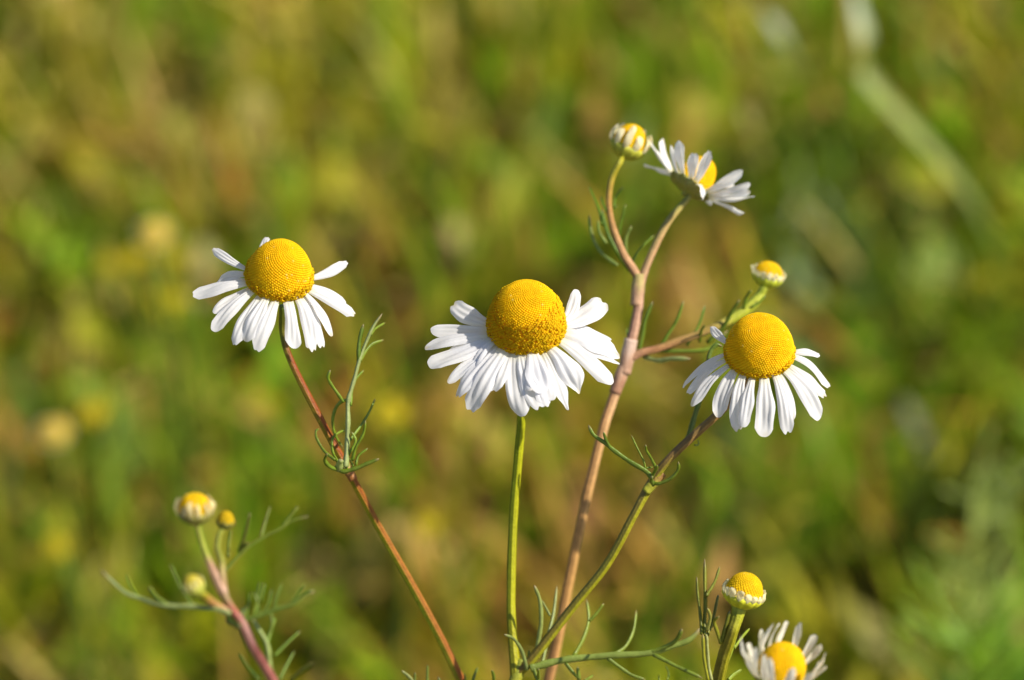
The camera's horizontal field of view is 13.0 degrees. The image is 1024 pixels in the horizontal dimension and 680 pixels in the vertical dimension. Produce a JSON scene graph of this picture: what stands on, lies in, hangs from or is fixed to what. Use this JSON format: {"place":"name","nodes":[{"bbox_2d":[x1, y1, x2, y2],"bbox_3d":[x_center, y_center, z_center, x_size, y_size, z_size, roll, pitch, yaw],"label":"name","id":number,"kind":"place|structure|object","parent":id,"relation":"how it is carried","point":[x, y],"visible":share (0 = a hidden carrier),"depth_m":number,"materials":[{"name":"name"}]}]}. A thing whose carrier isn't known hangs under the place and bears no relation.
{"place":"outdoors","nodes":[
{"label":"outdoors","id":0,"kind":"place"},
{"bbox_2d":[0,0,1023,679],"bbox_3d":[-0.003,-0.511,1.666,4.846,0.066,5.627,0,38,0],"label":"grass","id":1,"kind":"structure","parent":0,"point":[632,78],"depth_m":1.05,"materials":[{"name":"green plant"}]},
{"bbox_2d":[0,0,1023,679],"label":"dry grass","id":2,"kind":"structure","parent":0,"point":[342,214],"depth_m":1.06,"materials":[{"name":"plant"}]},
{"bbox_2d":[0,0,1023,679],"bbox_3d":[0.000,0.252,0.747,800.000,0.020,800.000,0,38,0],"label":"ground","id":3,"kind":"structure","parent":0,"point":[440,272],"depth_m":1.09,"materials":[{"name":"green plant"}]},
{"bbox_2d":[36,418,89,679],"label":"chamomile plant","id":4,"kind":"object","parent":3,"relation":"on","point":[53,431],"visible":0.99,"depth_m":0.89,"materials":[{"name":"green plant"}]},
{"bbox_2d":[48,537,101,679],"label":"yellow wildflower","id":5,"kind":"object","parent":3,"relation":"on","point":[59,547],"visible":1,"depth_m":0.88,"materials":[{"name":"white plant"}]},
{"bbox_2d":[81,400,111,679],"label":"yellow wildflower","id":6,"kind":"object","parent":3,"relation":"on","point":[96,413],"visible":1,"depth_m":0.92,"materials":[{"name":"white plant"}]},
{"bbox_2d":[99,254,162,496],"bbox_3d":[-0.084,0.013,0.987,0.010,0.082,0.014,0,38,0],"label":"yellow wildflower","id":7,"kind":"object","parent":3,"relation":"on","point":[113,265],"visible":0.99,"depth_m":0.97,"materials":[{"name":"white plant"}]},
{"bbox_2d":[126,247,191,565],"bbox_3d":[-0.075,0.020,0.962,0.010,0.102,0.014,0,38,0],"label":"yellow wildflower","id":8,"kind":"object","parent":3,"relation":"on","point":[141,258],"visible":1,"depth_m":0.94,"materials":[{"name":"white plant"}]},
{"bbox_2d":[135,219,188,668],"bbox_3d":[-0.071,0.027,0.927,0.007,0.133,0.014,0,38,0],"label":"chamomile plant","id":9,"kind":"object","parent":3,"relation":"on","point":[154,234],"visible":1,"depth_m":0.91,"materials":[{"name":"green plant"}]},
{"bbox_2d":[165,287,196,492],"bbox_3d":[-0.071,0.020,0.978,0.006,0.082,0.014,0,38,0],"label":"yellow wildflower","id":10,"kind":"object","parent":3,"relation":"on","point":[177,298],"visible":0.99,"depth_m":0.96,"materials":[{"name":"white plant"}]},
{"bbox_2d":[167,249,215,499],"bbox_3d":[-0.070,0.011,0.989,0.008,0.082,0.014,0,38,0],"label":"yellow wildflower","id":11,"kind":"object","parent":3,"relation":"on","point":[180,259],"visible":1,"depth_m":0.98,"materials":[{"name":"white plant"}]},
{"bbox_2d":[101,492,313,679],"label":"chamomile plant","id":12,"kind":"object","parent":3,"relation":"on","point":[196,509],"visible":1,"depth_m":0.51,"materials":[{"name":"green plant"}]},
{"bbox_2d":[259,394,283,539],"bbox_3d":[-0.053,0.031,0.989,0.006,0.051,0.013,0,38,0],"label":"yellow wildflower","id":13,"kind":"object","parent":3,"relation":"on","point":[269,403],"visible":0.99,"depth_m":0.98,"materials":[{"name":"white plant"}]},
{"bbox_2d":[193,237,477,679],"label":"chamomile plant","id":14,"kind":"object","parent":3,"relation":"on","point":[276,272],"visible":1,"depth_m":0.55,"materials":[{"name":"white plant"}]},
{"bbox_2d":[376,396,413,679],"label":"yellow wildflower","id":15,"kind":"object","parent":3,"relation":"on","point":[397,412],"visible":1,"depth_m":0.88,"materials":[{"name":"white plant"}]},
{"bbox_2d":[416,512,457,679],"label":"yellow wildflower","id":16,"kind":"object","parent":3,"relation":"on","point":[431,524],"visible":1,"depth_m":0.88,"materials":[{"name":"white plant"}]},
{"bbox_2d":[425,279,829,679],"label":"chamomile plant","id":17,"kind":"object","parent":3,"relation":"on","point":[519,334],"visible":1,"depth_m":0.55,"materials":[{"name":"white plant"}]},
{"bbox_2d":[543,123,785,679],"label":"chamomile plant","id":18,"kind":"object","parent":3,"relation":"on","point":[693,176],"visible":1,"depth_m":0.57,"materials":[{"name":"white plant"}]},
{"bbox_2d":[696,559,765,679],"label":"chamomile plant","id":19,"kind":"object","parent":3,"relation":"on","point":[742,592],"visible":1,"depth_m":0.54,"materials":[{"name":"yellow plant"}]},
{"bbox_2d":[736,106,766,170],"bbox_3d":[0.058,-0.047,1.049,0.005,0.102,0.119,4,38,5],"label":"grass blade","id":20,"kind":"object","parent":3,"relation":"on","point":[743,111],"depth_m":1.00,"materials":[{"name":"green plant"}]},
{"bbox_2d":[740,621,826,679],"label":"chamomile plant","id":21,"kind":"object","parent":3,"relation":"on","point":[779,660],"visible":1,"depth_m":0.52,"materials":[{"name":"white plant"}]},
{"bbox_2d":[760,11,828,133],"bbox_3d":[0.069,-0.061,1.042,0.007,0.131,0.144,7,38,8],"label":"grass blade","id":22,"kind":"object","parent":3,"relation":"on","point":[777,27],"depth_m":0.97,"materials":[{"name":"green plant"}]},
{"bbox_2d":[852,0,1008,304],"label":"grass blade","id":23,"kind":"object","parent":3,"relation":"on","point":[885,99],"depth_m":0.90,"materials":[{"name":"green plant"}]},
{"bbox_2d":[894,551,1023,679],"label":"feathery shoot","id":24,"kind":"object","parent":3,"relation":"on","point":[968,653],"visible":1,"depth_m":0.81,"materials":[{"name":"green plant"}]},
{"bbox_2d":[903,427,1019,679],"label":"feathery shoot","id":25,"kind":"object","parent":3,"relation":"on","point":[974,537],"visible":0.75,"depth_m":0.83,"materials":[{"name":"green plant"}]},
{"bbox_2d":[960,266,993,418],"bbox_3d":[0.106,0.003,1.025,0.006,0.051,0.013,0,38,0],"label":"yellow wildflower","id":26,"kind":"object","parent":3,"relation":"on","point":[982,274],"visible":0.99,"depth_m":1.01,"materials":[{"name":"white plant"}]},
{"bbox_2d":[931,580,1023,679],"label":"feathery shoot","id":27,"kind":"object","parent":3,"relation":"on","point":[1015,671],"visible":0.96,"depth_m":0.82,"materials":[{"name":"green plant"}]},
{"bbox_2d":[960,454,1023,679],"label":"feathery shoot","id":28,"kind":"object","parent":3,"relation":"on","point":[995,578],"visible":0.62,"depth_m":0.85,"materials":[{"name":"green plant"}]},
{"bbox_2d":[980,381,1015,507],"bbox_3d":[0.103,0.025,0.958,0.010,0.102,0.078,0,38,0],"label":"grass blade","id":29,"kind":"object","parent":3,"relation":"on","point":[1001,392],"depth_m":0.92,"materials":[{"name":"green plant"}]}
]}

